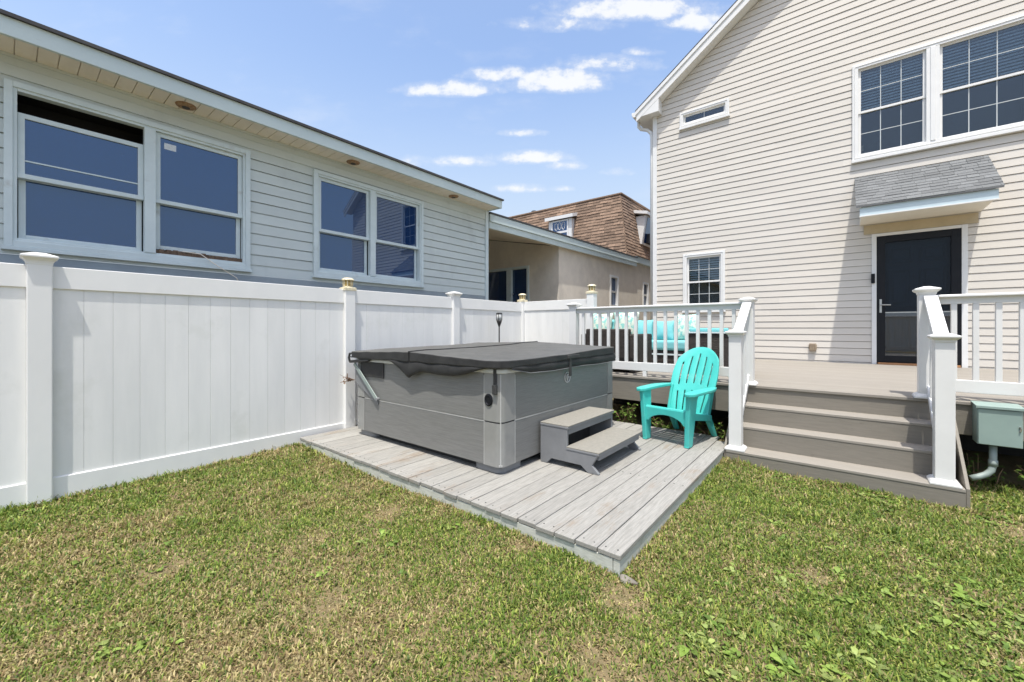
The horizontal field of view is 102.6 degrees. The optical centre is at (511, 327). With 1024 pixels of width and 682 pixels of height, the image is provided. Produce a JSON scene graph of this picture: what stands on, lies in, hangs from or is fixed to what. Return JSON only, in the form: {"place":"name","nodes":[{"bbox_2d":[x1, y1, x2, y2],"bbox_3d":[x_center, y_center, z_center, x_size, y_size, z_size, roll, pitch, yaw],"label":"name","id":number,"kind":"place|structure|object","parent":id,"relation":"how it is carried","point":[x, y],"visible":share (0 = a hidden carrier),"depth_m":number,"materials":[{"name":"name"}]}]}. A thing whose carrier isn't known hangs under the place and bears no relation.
{"place":"outdoors","nodes":[
{"label":"outdoors","id":0,"kind":"place"},
{"bbox_2d":[0,0,885,321],"label":"sky","id":1,"kind":"structure","parent":0,"point":[530,105],"materials":[{"name":"blue"}]},
{"bbox_2d":[0,398,1023,681],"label":"lawn","id":2,"kind":"structure","parent":0,"point":[1010,464],"depth_m":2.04,"materials":[{"name":"plant"}]},
{"bbox_2d":[0,8,503,299],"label":"grey bungalow","id":3,"kind":"object","parent":2,"relation":"on","point":[112,158],"visible":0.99,"depth_m":4.50,"materials":[{"name":"white plastic"}]},
{"bbox_2d":[1,78,251,272],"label":"window","id":4,"kind":"structure","parent":3,"relation":"in","point":[82,179],"depth_m":4.07,"materials":[{"name":"clear glass"}]},
{"bbox_2d":[304,169,424,287],"bbox_3d":[-2.246,-1.403,6.348,0.475,1.457,1.875,0,0,39],"label":"window","id":5,"kind":"structure","parent":3,"relation":"in","point":[365,233],"depth_m":6.15,"materials":[{"name":"clear glass"}]},
{"bbox_2d":[0,252,597,508],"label":"vinyl fence","id":6,"kind":"object","parent":2,"relation":"on","point":[108,378],"visible":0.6,"depth_m":3.84,"materials":[{"name":"white plastic"}]},
{"bbox_2d":[340,373,353,383],"bbox_3d":[-2.021,0.620,5.022,0.051,0.128,0.220,0,0,26],"label":"dry vine","id":7,"kind":"object","parent":6,"relation":"attached to","point":[349,378],"visible":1,"depth_m":5.00,"materials":[{"name":"brown plant"}]},
{"bbox_2d":[496,313,501,341],"bbox_3d":[-0.220,0.569,7.056,0.104,1.662,0.104,0,0,39],"label":"solar torch","id":8,"kind":"object","parent":2,"relation":"on","point":[499,318],"visible":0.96,"depth_m":7.03,"materials":[{"name":"glass"}]},
{"bbox_2d":[300,421,724,575],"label":"deck platform","id":9,"kind":"structure","parent":2,"relation":"on","point":[614,515],"depth_m":3.26,"materials":[{"name":"grey wood"}]},
{"bbox_2d":[348,341,615,472],"bbox_3d":[-0.302,0.713,4.944,2.390,1.053,2.268,0,0,39],"label":"hot tub","id":10,"kind":"object","parent":9,"relation":"on","point":[488,406],"visible":0.96,"depth_m":3.96,"materials":[{"name":"grey plastic"}]},
{"bbox_2d":[540,407,640,474],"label":"spa steps","id":11,"kind":"structure","parent":9,"relation":"on","point":[585,438],"depth_m":3.78,"materials":[{"name":"grey plastic"}]},
{"bbox_2d":[637,347,718,448],"bbox_3d":[1.958,0.736,4.670,0.982,1.004,0.694,0,0,-41],"label":"adirondack chair","id":12,"kind":"object","parent":9,"relation":"on","point":[688,415],"visible":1,"depth_m":4.66,"materials":[{"name":"teal plastic"}]},
{"bbox_2d":[8,456,1023,681],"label":"broadleaf weeds","id":13,"kind":"object","parent":2,"relation":"on","point":[780,656],"visible":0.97,"depth_m":1.82,"materials":[{"name":"green plant"}]},
{"bbox_2d":[614,403,637,423],"bbox_3d":[1.514,1.179,5.587,0.411,0.333,0.233,0,0,39],"label":"leafy plant","id":14,"kind":"object","parent":2,"relation":"on","point":[630,414],"visible":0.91,"depth_m":5.52,"materials":[{"name":"green plant"}]},
{"bbox_2d":[618,574,637,585],"bbox_3d":[0.616,1.351,2.189,0.118,0.042,0.055,0,0,39],"label":"stone","id":15,"kind":"object","parent":2,"relation":"on","point":[623,576],"visible":0.82,"depth_m":2.18,"materials":[{"name":"grey stone"}]},
{"bbox_2d":[651,417,672,429],"bbox_3d":[1.915,1.241,5.287,0.374,0.240,0.171,0,0,39],"label":"leafy plant","id":16,"kind":"object","parent":2,"relation":"on","point":[656,424],"visible":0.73,"depth_m":5.26,"materials":[{"name":"green plant"}]},
{"bbox_2d":[676,408,701,432],"bbox_3d":[2.187,1.159,5.064,0.390,0.408,0.172,0,0,39],"label":"leafy plant","id":17,"kind":"object","parent":2,"relation":"on","point":[682,426],"visible":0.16,"depth_m":5.07,"materials":[{"name":"green plant"}]},
{"bbox_2d":[695,422,726,440],"bbox_3d":[2.427,1.224,4.818,0.555,0.255,0.190,0,0,39],"label":"leafy plant","id":18,"kind":"object","parent":2,"relation":"on","point":[723,431],"visible":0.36,"depth_m":4.82,"materials":[{"name":"green plant"}]},
{"bbox_2d":[612,359,1023,509],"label":"wooden deck","id":19,"kind":"structure","parent":2,"relation":"on","point":[837,408],"depth_m":4.04,"materials":[{"name":"grey wood"}]},
{"bbox_2d":[581,329,651,372],"bbox_3d":[1.637,0.333,6.413,0.860,0.635,0.720,0,0,39],"label":"wicker loveseat","id":20,"kind":"object","parent":19,"relation":"on","point":[622,344],"visible":0.41,"depth_m":6.05,"materials":[{"name":"brown wicker"}]},
{"bbox_2d":[593,313,613,328],"bbox_3d":[1.384,-0.030,6.386,0.400,0.420,0.150,0,-10,39],"label":"throw pillow","id":21,"kind":"object","parent":20,"relation":"on","point":[595,321],"visible":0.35,"depth_m":6.31,"materials":[{"name":"fabric"}]},
{"bbox_2d":[614,312,639,333],"bbox_3d":[1.704,-0.040,6.128,0.400,0.420,0.150,0,-8,34],"label":"throw pillow","id":22,"kind":"object","parent":20,"relation":"on","point":[630,320],"visible":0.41,"depth_m":6.08,"materials":[{"name":"fabric"}]},
{"bbox_2d":[566,297,757,385],"bbox_3d":[1.829,0.136,5.443,2.473,1.028,0.178,0,0,39],"label":"deck railing","id":23,"kind":"object","parent":19,"relation":"on","point":[644,366],"visible":0.69,"depth_m":5.31,"materials":[{"name":"plastic"}]},
{"bbox_2d":[652,340,684,363],"bbox_3d":[2.732,0.340,7.277,1.360,0.620,0.760,0,0,39],"label":"coffee table","id":24,"kind":"object","parent":19,"relation":"on","point":[670,350],"visible":0.08,"depth_m":6.89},
{"bbox_2d":[638,320,652,333],"bbox_3d":[2.386,0.040,7.453,0.420,0.400,0.190,0,-14,39],"label":"throw pillow","id":25,"kind":"object","parent":24,"relation":"on","point":[649,326],"visible":0.38,"depth_m":7.36,"materials":[{"name":"teal fabric"}]},
{"bbox_2d":[652,320,673,339],"bbox_3d":[2.655,0.050,7.197,0.400,0.380,0.190,0,-16,33],"label":"throw pillow","id":26,"kind":"object","parent":24,"relation":"on","point":[670,330],"visible":0.52,"depth_m":7.11,"materials":[{"name":"teal fabric"}]},
{"bbox_2d":[678,314,695,339],"bbox_3d":[2.967,-0.010,7.011,0.440,0.480,0.170,0,-12,43],"label":"throw pillow","id":27,"kind":"object","parent":24,"relation":"on","point":[681,325],"visible":0.44,"depth_m":6.96,"materials":[{"name":"fabric"}]},
{"bbox_2d":[689,332,728,366],"bbox_3d":[2.997,0.353,5.901,0.780,0.591,0.590,0,0,39],"label":"wicker chest","id":28,"kind":"object","parent":19,"relation":"on","point":[704,340],"visible":0.09,"depth_m":5.70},
{"bbox_2d":[689,328,728,331],"bbox_3d":[2.881,0.029,5.995,0.440,0.055,0.450,0,0,39],"label":"folded cushion","id":29,"kind":"object","parent":28,"relation":"on","point":[705,329],"visible":0.52,"depth_m":5.84,"materials":[{"name":"teal fabric"}]},
{"bbox_2d":[724,302,751,451],"bbox_3d":[2.466,0.470,4.410,0.178,1.534,0.740,0,0,39],"label":"stair railing","id":30,"kind":"object","parent":19,"relation":"on","point":[739,377],"visible":1,"depth_m":4.16,"materials":[{"name":"plastic"}]},
{"bbox_2d":[924,295,962,488],"bbox_3d":[3.615,0.470,3.483,0.178,1.534,0.740,0,0,39],"label":"stair railing","id":31,"kind":"object","parent":19,"relation":"on","point":[941,392],"visible":1,"depth_m":3.23,"materials":[{"name":"plastic"}]},
{"bbox_2d":[912,286,1023,398],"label":"deck railing","id":32,"kind":"object","parent":19,"relation":"on","point":[998,386],"visible":0.79,"depth_m":3.61,"materials":[{"name":"plastic"}]},
{"bbox_2d":[968,401,1023,480],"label":"electrical box","id":33,"kind":"object","parent":19,"relation":"attached to","point":[995,425],"visible":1,"depth_m":3.40,"materials":[{"name":"grey metal"}]},
{"bbox_2d":[978,408,1022,448],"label":"door","id":34,"kind":"structure","parent":33,"relation":"in","point":[995,427],"depth_m":3.37,"materials":[{"name":"grey metal"}]},
{"bbox_2d":[964,453,1005,483],"bbox_3d":[4.187,1.268,3.682,0.255,0.271,0.332,0,0,-34],"label":"leafy plant","id":35,"kind":"object","parent":2,"relation":"on","point":[977,470],"visible":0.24,"depth_m":3.68,"materials":[{"name":"green plant"}]},
{"bbox_2d":[1012,465,1023,489],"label":"leafy plant","id":36,"kind":"object","parent":2,"relation":"on","point":[1020,475],"visible":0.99,"depth_m":3.50,"materials":[{"name":"green plant"}]},
{"bbox_2d":[430,192,649,319],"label":"stucco building","id":37,"kind":"structure","parent":0,"point":[571,251],"depth_m":12.21,"materials":[{"name":"beige paint"}]},
{"bbox_2d":[610,275,618,305],"bbox_3d":[3.214,-1.155,13.061,0.130,1.010,0.610,0,0,39],"label":"window","id":38,"kind":"structure","parent":37,"relation":"in","point":[614,280],"depth_m":13.18,"materials":[{"name":"white glass"}]},
{"bbox_2d":[643,282,648,304],"bbox_3d":[4.890,-1.210,15.139,0.130,0.920,0.550,0,0,39],"label":"window","id":39,"kind":"structure","parent":37,"relation":"in","point":[645,285],"depth_m":15.28,"materials":[{"name":"white glass"}]},
{"bbox_2d":[632,0,1023,369],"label":"two storey house","id":40,"kind":"structure","parent":0,"point":[744,98],"depth_m":7.67,"materials":[{"name":"beige plastic"}]},
{"bbox_2d":[682,250,725,312],"bbox_3d":[4.429,-1.018,9.349,0.900,1.345,0.564,0,0,39],"label":"window","id":41,"kind":"structure","parent":40,"relation":"in","point":[704,281],"depth_m":9.40,"materials":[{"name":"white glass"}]},
{"bbox_2d":[679,98,729,130],"bbox_3d":[4.433,-4.760,9.346,1.050,0.400,0.564,0,0,39],"label":"window","id":42,"kind":"structure","parent":40,"relation":"in","point":[711,112],"depth_m":9.21,"materials":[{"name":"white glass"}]},
{"bbox_2d":[852,14,1023,163],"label":"window","id":43,"kind":"structure","parent":40,"relation":"in","point":[966,86],"depth_m":6.96,"materials":[{"name":"clear glass"}]}
]}

